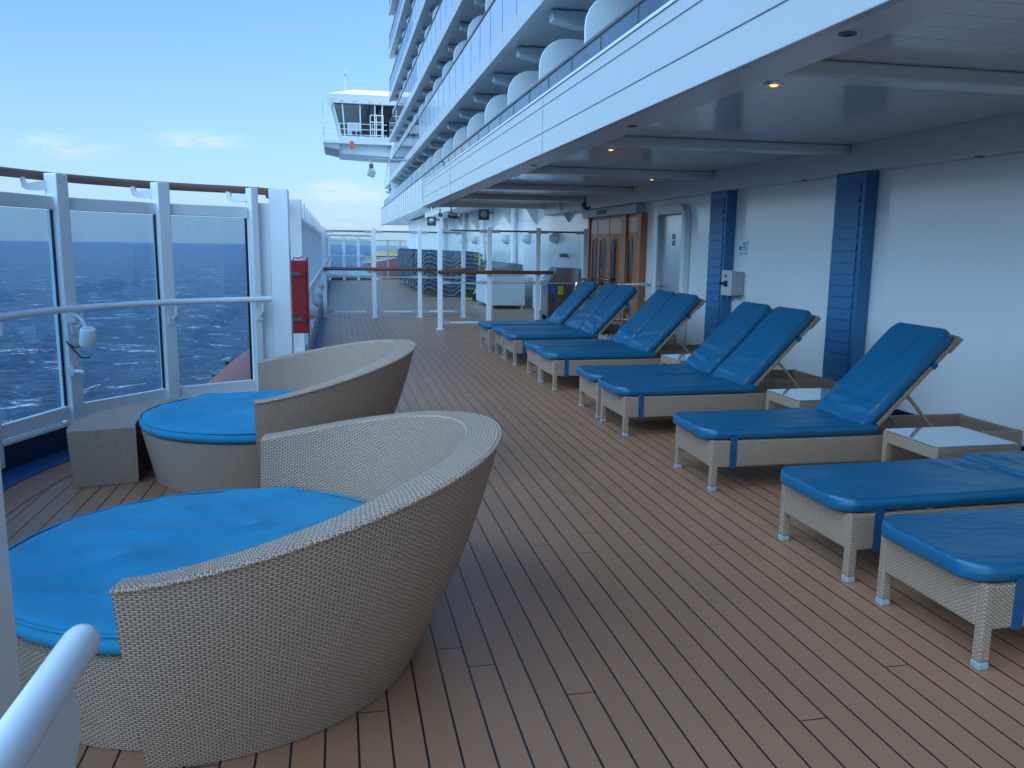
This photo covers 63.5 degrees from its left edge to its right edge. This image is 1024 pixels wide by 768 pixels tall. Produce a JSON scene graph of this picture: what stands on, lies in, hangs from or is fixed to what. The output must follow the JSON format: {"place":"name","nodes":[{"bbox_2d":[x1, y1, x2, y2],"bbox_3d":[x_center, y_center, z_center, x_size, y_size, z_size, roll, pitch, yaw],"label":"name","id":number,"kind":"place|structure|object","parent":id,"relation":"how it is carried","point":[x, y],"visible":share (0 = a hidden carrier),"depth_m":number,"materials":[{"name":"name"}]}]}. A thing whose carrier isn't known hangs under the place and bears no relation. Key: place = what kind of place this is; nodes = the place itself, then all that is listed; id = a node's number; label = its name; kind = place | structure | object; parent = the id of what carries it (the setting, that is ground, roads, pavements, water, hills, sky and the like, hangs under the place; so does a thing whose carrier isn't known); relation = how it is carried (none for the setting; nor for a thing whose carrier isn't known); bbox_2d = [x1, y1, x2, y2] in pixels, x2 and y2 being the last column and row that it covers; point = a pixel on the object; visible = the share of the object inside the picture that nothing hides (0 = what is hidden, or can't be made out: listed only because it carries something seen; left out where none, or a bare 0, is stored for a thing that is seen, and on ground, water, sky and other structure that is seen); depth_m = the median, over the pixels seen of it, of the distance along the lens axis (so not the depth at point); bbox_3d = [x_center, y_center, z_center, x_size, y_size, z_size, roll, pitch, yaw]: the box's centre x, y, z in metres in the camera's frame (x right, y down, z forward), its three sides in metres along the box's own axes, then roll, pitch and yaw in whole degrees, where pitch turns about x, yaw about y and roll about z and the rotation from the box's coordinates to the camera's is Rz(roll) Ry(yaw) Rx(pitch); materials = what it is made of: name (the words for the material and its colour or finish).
{"place":"outdoors","nodes":[
{"label":"outdoors","id":0,"kind":"place"},
{"bbox_2d":[0,241,408,440],"bbox_3d":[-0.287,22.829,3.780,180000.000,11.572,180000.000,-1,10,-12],"label":"sea","id":1,"kind":"structure","parent":0,"point":[123,353],"depth_m":261.71,"materials":[{"name":"liquid"}]},
{"bbox_2d":[331,270,378,278],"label":"hull","id":2,"kind":"object","parent":1,"relation":"on","point":[347,272],"depth_m":59.68,"materials":[{"name":"white paint"}]},
{"bbox_2d":[207,350,252,392],"bbox_3d":[-4.480,0.612,13.658,1.650,1.420,12.061,-1,10,-12],"label":"lifeboat","id":3,"kind":"object","parent":2,"relation":"on","point":[237,369],"visible":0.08,"depth_m":14.58,"materials":[{"name":"paint"}]},
{"bbox_2d":[212,358,230,377],"bbox_3d":[-5.068,0.128,13.452,0.075,0.076,7.600,-1,10,-12],"label":"window","id":4,"kind":"structure","parent":3,"relation":"in","point":[227,361],"depth_m":16.73,"materials":[{"name":"glass"}]},
{"bbox_2d":[361,249,402,279],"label":"lifeboat","id":5,"kind":"object","parent":2,"relation":"on","point":[382,262],"visible":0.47,"depth_m":43.20,"materials":[{"name":"orange paint"}]},
{"bbox_2d":[381,0,669,249],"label":"superstructure","id":6,"kind":"object","parent":2,"relation":"on","point":[465,75],"visible":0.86,"depth_m":25.87,"materials":[{"name":"paint"}]},
{"bbox_2d":[322,73,395,162],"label":"bridge wing","id":7,"kind":"structure","parent":6,"relation":"attached to","point":[362,118],"depth_m":62.85,"materials":[{"name":"white metal"}]},
{"bbox_2d":[334,103,394,136],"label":"window","id":8,"kind":"structure","parent":7,"relation":"in","point":[351,111],"depth_m":62.90,"materials":[{"name":"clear glass"}]},
{"bbox_2d":[367,158,406,177],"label":"arm floodlight","id":9,"kind":"object","parent":6,"relation":"attached to","point":[370,173],"visible":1,"depth_m":44.09,"materials":[{"name":"grey metal"}]},
{"bbox_2d":[0,0,408,245],"label":"sky","id":10,"kind":"structure","parent":0,"point":[212,92],"materials":[{"name":"blue"}]},
{"bbox_2d":[5,279,1023,767],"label":"deck","id":11,"kind":"structure","parent":0,"point":[613,597],"depth_m":3.55,"materials":[{"name":"brown wood"}]},
{"bbox_2d":[0,463,20,719],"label":"column","id":12,"kind":"structure","parent":11,"relation":"on","point":[10,687],"depth_m":1.55,"materials":[{"name":"white metal"}]},
{"bbox_2d":[1,448,69,489],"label":"waterway","id":13,"kind":"object","parent":11,"relation":"on","point":[12,476],"visible":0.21,"depth_m":5.87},
{"bbox_2d":[0,166,271,471],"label":"windscreen","id":14,"kind":"object","parent":13,"relation":"on","point":[57,202],"visible":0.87,"depth_m":6.68,"materials":[{"name":"white paint"}]},
{"bbox_2d":[66,366,85,375],"bbox_3d":[-3.338,-0.100,6.351,0.150,0.070,0.071,1,9,4],"label":"clamp","id":15,"kind":"object","parent":14,"relation":"attached to","point":[72,370],"visible":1,"depth_m":6.33,"materials":[{"name":"white metal"}]},
{"bbox_2d":[66,312,96,358],"bbox_3d":[-3.275,-0.380,6.303,0.260,0.370,0.126,4,10,20],"label":"floodlight","id":16,"kind":"object","parent":14,"relation":"attached to","point":[87,336],"visible":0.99,"depth_m":6.27,"materials":[{"name":"white paint"}]},
{"bbox_2d":[3,460,71,515],"bbox_3d":[-2.479,0.759,5.002,1.635,0.001,6.165,0,9,-2],"label":"deck margin","id":17,"kind":"object","parent":11,"relation":"on","point":[16,495],"visible":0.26,"depth_m":5.48,"materials":[{"name":"brown wood"}]},
{"bbox_2d":[0,624,100,767],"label":"handrail","id":18,"kind":"object","parent":11,"relation":"on","point":[40,724],"visible":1,"depth_m":1.00,"materials":[{"name":"white metal"}]},
{"bbox_2d":[66,399,174,487],"bbox_3d":[-2.752,0.403,5.979,0.522,0.376,1.198,1,9,3],"label":"footstool","id":19,"kind":"object","parent":11,"relation":"on","point":[107,447],"visible":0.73,"depth_m":5.51,"materials":[{"name":"wicker"}]},
{"bbox_2d":[8,411,502,767],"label":"daybed","id":20,"kind":"object","parent":11,"relation":"on","point":[299,593],"visible":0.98,"depth_m":2.62,"materials":[{"name":"wicker"}]},
{"bbox_2d":[258,189,293,358],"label":"column","id":21,"kind":"structure","parent":11,"relation":"on","point":[275,252],"depth_m":7.74,"materials":[{"name":"white metal"}]},
{"bbox_2d":[139,339,415,492],"bbox_3d":[-1.645,0.159,5.960,1.905,0.891,1.937,-2,10,-16],"label":"daybed","id":22,"kind":"object","parent":11,"relation":"on","point":[206,442],"visible":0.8,"depth_m":5.36,"materials":[{"name":"wicker"}]},
{"bbox_2d":[312,280,331,348],"bbox_3d":[-5.196,-2.265,23.044,0.180,0.011,30.250,-1,10,-12],"label":"waterway","id":23,"kind":"object","parent":11,"relation":"on","point":[318,341],"visible":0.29,"depth_m":15.87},
{"bbox_2d":[265,195,329,352],"bbox_3d":[-5.282,-3.267,22.702,0.356,2.100,30.250,-1,10,-12],"label":"side screen","id":24,"kind":"object","parent":23,"relation":"on","point":[305,233],"visible":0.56,"depth_m":11.62,"materials":[{"name":"white paint"}]},
{"bbox_2d":[291,256,309,335],"bbox_3d":[-2.286,-0.949,8.936,0.182,0.856,0.165,-1,10,-12],"label":"red box","id":25,"kind":"object","parent":24,"relation":"attached to","point":[300,295],"visible":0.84,"depth_m":8.88,"materials":[{"name":"paint"}]},
{"bbox_2d":[306,257,309,335],"bbox_3d":[-2.204,-0.943,8.957,0.015,0.840,0.160,-1,10,-12],"label":"door","id":26,"kind":"structure","parent":25,"relation":"in","point":[307,257],"depth_m":8.89,"materials":[{"name":"red paint"}]},
{"bbox_2d":[309,304,316,319],"bbox_3d":[-2.663,-0.792,11.009,0.140,0.560,0.220,-1,10,-12],"label":"bulkhead lamp","id":27,"kind":"object","parent":24,"relation":"attached to","point":[313,310],"visible":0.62,"depth_m":10.91,"materials":[{"name":"white paint"}]},
{"bbox_2d":[313,294,319,307],"bbox_3d":[-3.092,-1.133,13.036,0.140,0.560,0.220,-1,10,-12],"label":"bulkhead lamp","id":28,"kind":"object","parent":24,"relation":"attached to","point":[316,301],"visible":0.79,"depth_m":12.93,"materials":[{"name":"white paint"}]},
{"bbox_2d":[315,287,321,298],"bbox_3d":[-3.541,-1.490,15.160,0.140,0.560,0.220,-1,10,-12],"label":"bulkhead lamp","id":29,"kind":"object","parent":24,"relation":"attached to","point":[318,291],"visible":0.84,"depth_m":15.05,"materials":[{"name":"white paint"}]},
{"bbox_2d":[319,281,323,290],"bbox_3d":[-4.072,-1.912,17.670,0.140,0.560,0.220,-1,10,-12],"label":"bulkhead lamp","id":30,"kind":"object","parent":24,"relation":"attached to","point":[321,285],"visible":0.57,"depth_m":17.56,"materials":[{"name":"white paint"}]},
{"bbox_2d":[322,280,338,347],"bbox_3d":[-5.001,-2.283,23.186,0.260,0.006,30.050,-1,10,-12],"label":"deck margin","id":31,"kind":"object","parent":11,"relation":"on","point":[331,335],"visible":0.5,"depth_m":17.20,"materials":[{"name":"paint"}]},
{"bbox_2d":[328,234,371,279],"bbox_3d":[-7.347,-5.776,37.817,2.070,2.060,0.230,-1,10,-12],"label":"end screen","id":32,"kind":"object","parent":11,"relation":"on","point":[343,239],"visible":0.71,"depth_m":37.80,"materials":[{"name":"white paint"}]},
{"bbox_2d":[376,240,406,279],"bbox_3d":[-5.714,-5.800,38.733,1.580,1.850,0.080,-1,10,-12],"label":"end railing","id":33,"kind":"object","parent":11,"relation":"on","point":[387,256],"visible":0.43,"depth_m":38.65,"materials":[{"name":"white metal"}]},
{"bbox_2d":[321,227,466,317],"bbox_3d":[-2.608,-2.470,18.483,3.240,1.970,0.186,-1,10,-12],"label":"glass barrier","id":34,"kind":"object","parent":11,"relation":"on","point":[374,268],"visible":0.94,"depth_m":18.44,"materials":[{"name":"white paint"}]},
{"bbox_2d":[422,283,475,295],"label":"stacked lounger","id":35,"kind":"object","parent":11,"relation":"on","point":[451,293],"visible":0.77,"depth_m":26.36,"materials":[{"name":"blue metal"}]},
{"bbox_2d":[422,279,475,291],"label":"stacked lounger","id":36,"kind":"object","parent":35,"relation":"on","point":[449,289],"visible":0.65,"depth_m":26.31,"materials":[{"name":"blue metal"}]},
{"bbox_2d":[422,275,475,286],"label":"stacked lounger","id":37,"kind":"object","parent":36,"relation":"on","point":[458,280],"visible":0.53,"depth_m":26.34,"materials":[{"name":"blue fabric"}]},
{"bbox_2d":[422,271,475,281],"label":"stacked lounger","id":38,"kind":"object","parent":37,"relation":"on","point":[435,275],"visible":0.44,"depth_m":26.26,"materials":[{"name":"blue fabric"}]},
{"bbox_2d":[422,267,476,278],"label":"stacked lounger","id":39,"kind":"object","parent":38,"relation":"on","point":[452,275],"visible":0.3,"depth_m":26.26,"materials":[{"name":"grey metal"}]},
{"bbox_2d":[422,262,478,268],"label":"stacked lounger","id":40,"kind":"object","parent":39,"relation":"on","point":[435,266],"visible":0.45,"depth_m":26.34,"materials":[{"name":"blue fabric"}]},
{"bbox_2d":[422,258,481,267],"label":"stacked lounger","id":41,"kind":"object","parent":40,"relation":"on","point":[458,264],"visible":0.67,"depth_m":26.25,"materials":[{"name":"blue fabric"}]},
{"bbox_2d":[422,254,481,265],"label":"stacked lounger","id":42,"kind":"object","parent":41,"relation":"on","point":[452,263],"visible":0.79,"depth_m":26.24,"materials":[{"name":"blue fabric"}]},
{"bbox_2d":[422,250,482,261],"bbox_3d":[-1.923,-4.102,26.462,1.892,0.368,0.636,-1,10,-12],"label":"stacked lounger","id":43,"kind":"object","parent":42,"relation":"on","point":[454,258],"visible":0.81,"depth_m":26.21,"materials":[{"name":"blue metal"}]},
{"bbox_2d":[465,267,486,300],"bbox_3d":[-1.052,-3.018,24.752,0.840,1.037,0.560,-1,10,-12],"label":"hand truck","id":44,"kind":"object","parent":11,"relation":"on","point":[472,295],"visible":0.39,"depth_m":24.87,"materials":[{"name":"yellow paint"}]},
{"bbox_2d":[465,260,521,292],"bbox_3d":[-0.812,-3.455,27.112,0.770,1.140,7.200,-1,10,-12],"label":"covered bench","id":45,"kind":"object","parent":11,"relation":"on","point":[504,266],"visible":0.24,"depth_m":24.12,"materials":[{"name":"grey fabric"}]},
{"bbox_2d":[476,274,525,308],"bbox_3d":[-0.338,-2.590,22.567,0.950,0.930,2.270,-1,10,-12],"label":"locker","id":46,"kind":"object","parent":11,"relation":"on","point":[508,294],"visible":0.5,"depth_m":21.51,"materials":[{"name":"white metal"}]},
{"bbox_2d":[436,226,587,329],"bbox_3d":[0.034,-2.060,16.211,3.050,1.970,0.186,-1,10,-12],"label":"glass barrier","id":47,"kind":"object","parent":11,"relation":"on","point":[489,271],"visible":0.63,"depth_m":16.12,"materials":[{"name":"white paint"}]},
{"bbox_2d":[533,275,543,310],"bbox_3d":[0.827,-2.237,20.464,0.260,0.850,1.720,-1,10,-12],"label":"locker","id":48,"kind":"object","parent":11,"relation":"on","point":[541,276],"visible":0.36,"depth_m":21.07,"materials":[{"name":"white metal"}]},
{"bbox_2d":[478,280,621,351],"bbox_3d":[0.698,-1.112,13.272,2.452,1.076,0.646,-2,10,-13],"label":"sun lounger","id":49,"kind":"object","parent":11,"relation":"on","point":[574,302],"visible":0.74,"depth_m":13.05,"materials":[{"name":"wicker"}]},
{"bbox_2d":[492,283,618,357],"bbox_3d":[0.945,-0.974,12.460,2.452,1.076,0.646,-1,10,-11],"label":"sun lounger","id":50,"kind":"object","parent":11,"relation":"on","point":[592,305],"visible":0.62,"depth_m":12.36,"materials":[{"name":"wicker"}]},
{"bbox_2d":[540,266,577,318],"bbox_3d":[1.005,-2.000,18.315,0.736,1.184,0.660,-1,10,-12],"label":"trash bin","id":51,"kind":"object","parent":11,"relation":"on","point":[554,297],"visible":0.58,"depth_m":18.02,"materials":[{"name":"metal"}]},
{"bbox_2d":[541,284,542,313],"bbox_3d":[0.676,-1.908,18.462,0.020,0.670,0.190,-1,10,-12],"label":"door","id":52,"kind":"structure","parent":51,"relation":"in","point":[541,284],"depth_m":18.43,"materials":[{"name":"metal"}]},
{"bbox_2d":[543,284,544,313],"bbox_3d":[0.715,-1.876,18.274,0.020,0.670,0.190,-1,10,-12],"label":"door","id":53,"kind":"structure","parent":51,"relation":"in","point":[543,284],"depth_m":18.29,"materials":[{"name":"metal"}]},
{"bbox_2d":[545,284,547,314],"bbox_3d":[0.755,-1.844,18.086,0.020,0.670,0.190,-1,10,-12],"label":"door","id":54,"kind":"structure","parent":51,"relation":"in","point":[546,285],"depth_m":18.05,"materials":[{"name":"metal"}]},
{"bbox_2d":[501,285,676,364],"bbox_3d":[1.087,-0.863,11.794,2.452,1.077,0.646,-1,10,-12],"label":"sun lounger","id":55,"kind":"object","parent":11,"relation":"on","point":[608,311],"visible":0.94,"depth_m":11.56,"materials":[{"name":"wicker"}]},
{"bbox_2d":[574,278,609,310],"bbox_3d":[1.544,-1.530,16.022,0.753,1.024,0.100,-1,10,-12],"label":"ramp rail","id":56,"kind":"object","parent":11,"relation":"on","point":[591,279],"visible":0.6,"depth_m":15.92,"materials":[{"name":"silver metal"}]},
{"bbox_2d":[598,334,614,338],"bbox_3d":[1.524,-0.438,11.250,0.584,0.427,0.524,-1,10,-12],"label":"side table","id":57,"kind":"object","parent":11,"relation":"on","point":[605,336],"visible":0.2,"depth_m":11.27,"materials":[{"name":"wicker"}]},
{"bbox_2d":[524,290,700,380],"bbox_3d":[1.396,-0.646,10.508,2.452,1.076,0.646,-1,10,-11],"label":"sun lounger","id":58,"kind":"object","parent":11,"relation":"on","point":[647,311],"visible":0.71,"depth_m":10.43,"materials":[{"name":"fabric"}]},
{"bbox_2d":[536,293,705,390],"bbox_3d":[1.529,-0.533,9.838,2.452,1.076,0.646,-1,10,-13],"label":"sun lounger","id":59,"kind":"object","parent":11,"relation":"on","point":[658,331],"visible":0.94,"depth_m":9.59,"materials":[{"name":"fabric"}]},
{"bbox_2d":[612,283,648,324],"bbox_3d":[1.903,-1.204,14.081,0.853,1.024,0.100,-1,10,-12],"label":"ramp rail","id":60,"kind":"object","parent":11,"relation":"on","point":[620,319],"visible":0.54,"depth_m":14.06,"materials":[{"name":"silver metal"}]},
{"bbox_2d":[661,354,690,363],"bbox_3d":[2.014,-0.088,9.175,0.584,0.427,0.524,-1,10,-12],"label":"side table","id":61,"kind":"object","parent":11,"relation":"on","point":[673,358],"visible":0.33,"depth_m":9.15,"materials":[{"name":"wicker"}]},
{"bbox_2d":[576,302,826,418],"bbox_3d":[1.886,-0.274,8.300,2.452,1.077,0.646,-1,10,-11],"label":"sun lounger","id":62,"kind":"object","parent":11,"relation":"on","point":[726,338],"visible":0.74,"depth_m":8.19,"materials":[{"name":"wicker"}]},
{"bbox_2d":[598,306,836,436],"bbox_3d":[2.027,-0.155,7.594,2.452,1.076,0.646,-1,10,-12],"label":"sun lounger","id":63,"kind":"object","parent":11,"relation":"on","point":[735,378],"visible":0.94,"depth_m":7.35,"materials":[{"name":"fabric"}]},
{"bbox_2d":[425,112,1023,450],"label":"deckhouse","id":64,"kind":"object","parent":11,"relation":"on","point":[860,249],"visible":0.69,"depth_m":8.33,"materials":[{"name":"paint"}]},
{"bbox_2d":[462,214,465,229],"bbox_3d":[-1.952,-5.482,33.885,0.200,2.900,0.195,-1,10,-12],"label":"pipe","id":65,"kind":"object","parent":64,"relation":"attached to","point":[463,221],"visible":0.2,"depth_m":33.63,"materials":[{"name":"white metal"}]},
{"bbox_2d":[471,237,476,243],"bbox_3d":[-1.460,-5.458,31.507,0.200,0.296,0.370,-1,10,-12],"label":"wall lamp","id":66,"kind":"object","parent":64,"relation":"attached to","point":[473,240],"visible":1,"depth_m":31.40,"materials":[{"name":"grey plastic"}]},
{"bbox_2d":[481,220,485,259],"bbox_3d":[-1.033,-4.752,29.540,0.200,2.900,0.195,-1,10,-12],"label":"pipe","id":67,"kind":"object","parent":64,"relation":"attached to","point":[483,235],"visible":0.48,"depth_m":29.41,"materials":[{"name":"white metal"}]},
{"bbox_2d":[478,208,493,219],"bbox_3d":[-0.666,-4.642,21.438,0.400,0.780,0.109,0,9,-2],"label":"floodlight","id":68,"kind":"object","parent":64,"relation":"attached to","point":[483,213],"visible":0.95,"depth_m":21.43,"materials":[{"name":"black plastic"}]},
{"bbox_2d":[501,235,508,244],"bbox_3d":[-0.235,-4.483,25.714,0.200,0.296,0.370,-1,10,-12],"label":"wall lamp","id":69,"kind":"object","parent":64,"relation":"attached to","point":[504,239],"visible":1,"depth_m":25.60,"materials":[{"name":"grey plastic"}]},
{"bbox_2d":[510,209,516,262],"bbox_3d":[0.049,-3.891,24.424,0.200,2.900,0.195,-1,10,-12],"label":"pipe","id":70,"kind":"object","parent":64,"relation":"attached to","point":[513,235],"visible":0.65,"depth_m":24.29,"materials":[{"name":"white metal"}]},
{"bbox_2d":[522,234,530,243],"bbox_3d":[0.378,-3.996,22.818,0.200,0.296,0.370,-1,10,-12],"label":"wall lamp","id":71,"kind":"object","parent":64,"relation":"attached to","point":[526,238],"visible":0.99,"depth_m":22.71,"materials":[{"name":"grey plastic"}]},
{"bbox_2d":[549,233,558,243],"bbox_3d":[0.990,-3.509,19.922,0.200,0.296,0.370,-1,10,-12],"label":"wall lamp","id":72,"kind":"object","parent":64,"relation":"attached to","point":[554,238],"visible":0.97,"depth_m":19.81,"materials":[{"name":"grey plastic"}]},
{"bbox_2d":[587,213,647,324],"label":"wooden doors","id":73,"kind":"structure","parent":64,"relation":"in","point":[616,244],"depth_m":15.35,"materials":[{"name":"brown wood"}]},
{"bbox_2d":[652,204,690,344],"bbox_3d":[2.495,-1.696,13.098,0.107,2.230,1.220,-1,10,-12],"label":"steel door","id":74,"kind":"structure","parent":64,"relation":"in","point":[672,233],"depth_m":13.01,"materials":[{"name":"white metal"}]},
{"bbox_2d":[422,0,1023,208],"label":"canopy","id":75,"kind":"object","parent":64,"relation":"attached to","point":[679,84],"visible":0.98,"depth_m":5.78,"materials":[{"name":"paint"}]},
{"bbox_2d":[427,207,439,225],"bbox_3d":[-2.796,-6.043,29.452,0.440,0.808,0.109,0,9,-2],"label":"floodlight","id":76,"kind":"object","parent":75,"relation":"hanging from","point":[431,220],"visible":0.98,"depth_m":29.44,"materials":[{"name":"black plastic"}]},
{"bbox_2d":[448,207,459,218],"bbox_3d":[-1.521,-4.476,21.660,0.314,0.321,0.156,6,11,28],"label":"security camera","id":77,"kind":"object","parent":75,"relation":"attached to","point":[451,214],"visible":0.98,"depth_m":21.62,"materials":[{"name":"grey metal"}]},
{"bbox_2d":[581,196,590,209],"bbox_3d":[1.375,-3.367,15.397,0.132,0.272,0.266,-1,10,-12],"label":"security camera","id":78,"kind":"object","parent":75,"relation":"attached to","point":[585,205],"visible":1,"depth_m":15.32,"materials":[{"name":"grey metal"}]},
{"bbox_2d":[605,148,616,150],"bbox_3d":[1.050,-2.487,8.795,0.128,0.020,0.128,-1,10,-12],"label":"ceiling light","id":79,"kind":"object","parent":75,"relation":"attached to","point":[610,149],"visible":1,"depth_m":8.75,"materials":[{"name":"metal"}]},
{"bbox_2d":[764,82,783,86],"bbox_3d":[1.658,-1.891,5.243,0.128,0.020,0.128,-1,10,-12],"label":"ceiling light","id":80,"kind":"object","parent":75,"relation":"attached to","point":[773,84],"visible":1,"depth_m":5.21,"materials":[{"name":"glass"}]},
{"bbox_2d":[838,31,856,36],"bbox_3d":[1.457,-1.519,3.595,0.079,0.007,0.079,-1,10,-12],"label":"ceiling light","id":81,"kind":"object","parent":75,"relation":"attached to","point":[847,34],"visible":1,"depth_m":3.58,"materials":[{"name":"grey metal"}]},
{"bbox_2d":[718,270,744,300],"bbox_3d":[2.889,-1.300,10.938,0.233,0.402,0.339,-1,10,-12],"label":"switch box","id":82,"kind":"object","parent":64,"relation":"attached to","point":[731,283],"visible":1,"depth_m":10.82,"materials":[{"name":"grey metal"}]},
{"bbox_2d":[738,240,747,255],"bbox_3d":[3.016,-1.774,10.822,0.009,0.200,0.240,-1,10,-12],"label":"notice","id":83,"kind":"object","parent":64,"relation":"attached to","point":[742,247],"visible":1,"depth_m":10.81,"materials":[{"name":"white paper"}]},
{"bbox_2d":[765,388,830,408],"bbox_3d":[2.512,0.291,6.920,0.584,0.427,0.524,-1,10,-12],"label":"side table","id":84,"kind":"object","parent":11,"relation":"on","point":[804,398],"visible":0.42,"depth_m":6.85,"materials":[{"name":"wicker"}]},
{"bbox_2d":[673,322,1022,491],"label":"sun lounger","id":85,"kind":"object","parent":11,"relation":"on","point":[848,417],"visible":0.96,"depth_m":5.74,"materials":[{"name":"fabric"}]},
{"bbox_2d":[778,450,1023,582],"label":"sun lounger","id":86,"kind":"object","parent":11,"relation":"on","point":[839,504],"visible":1,"depth_m":4.23,"materials":[{"name":"wicker"}]},
{"bbox_2d":[875,507,1023,669],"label":"sun lounger","id":87,"kind":"object","parent":11,"relation":"on","point":[968,565],"visible":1,"depth_m":3.39,"materials":[{"name":"wicker"}]},
{"bbox_2d":[881,426,1018,508],"bbox_3d":[2.832,0.546,5.404,0.584,0.427,0.524,-1,10,-12],"label":"side table","id":88,"kind":"object","parent":11,"relation":"on","point":[944,442],"visible":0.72,"depth_m":5.28,"materials":[{"name":"wicker"}]},
{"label":"stacked lounger","id":89,"kind":"object","parent":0,"visible":0},
{"bbox_2d":[422,249,475,260],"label":"stacked lounger","id":90,"kind":"object","parent":89,"relation":"on","point":[453,254],"visible":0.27,"depth_m":27.36,"materials":[{"name":"grey metal"}]},
{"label":"stacked lounger","id":91,"kind":"object","parent":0,"visible":0},
{"bbox_2d":[414,250,469,256],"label":"stacked lounger","id":92,"kind":"object","parent":91,"relation":"on","point":[445,255],"visible":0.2,"depth_m":28.50,"materials":[{"name":"grey metal"}]},
{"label":"stacked lounger","id":93,"kind":"object","parent":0,"visible":0},
{"bbox_2d":[410,249,450,255],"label":"stacked lounger","id":94,"kind":"object","parent":93,"relation":"on","point":[413,251],"visible":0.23,"depth_m":29.61,"materials":[{"name":"grey metal"}]}
]}

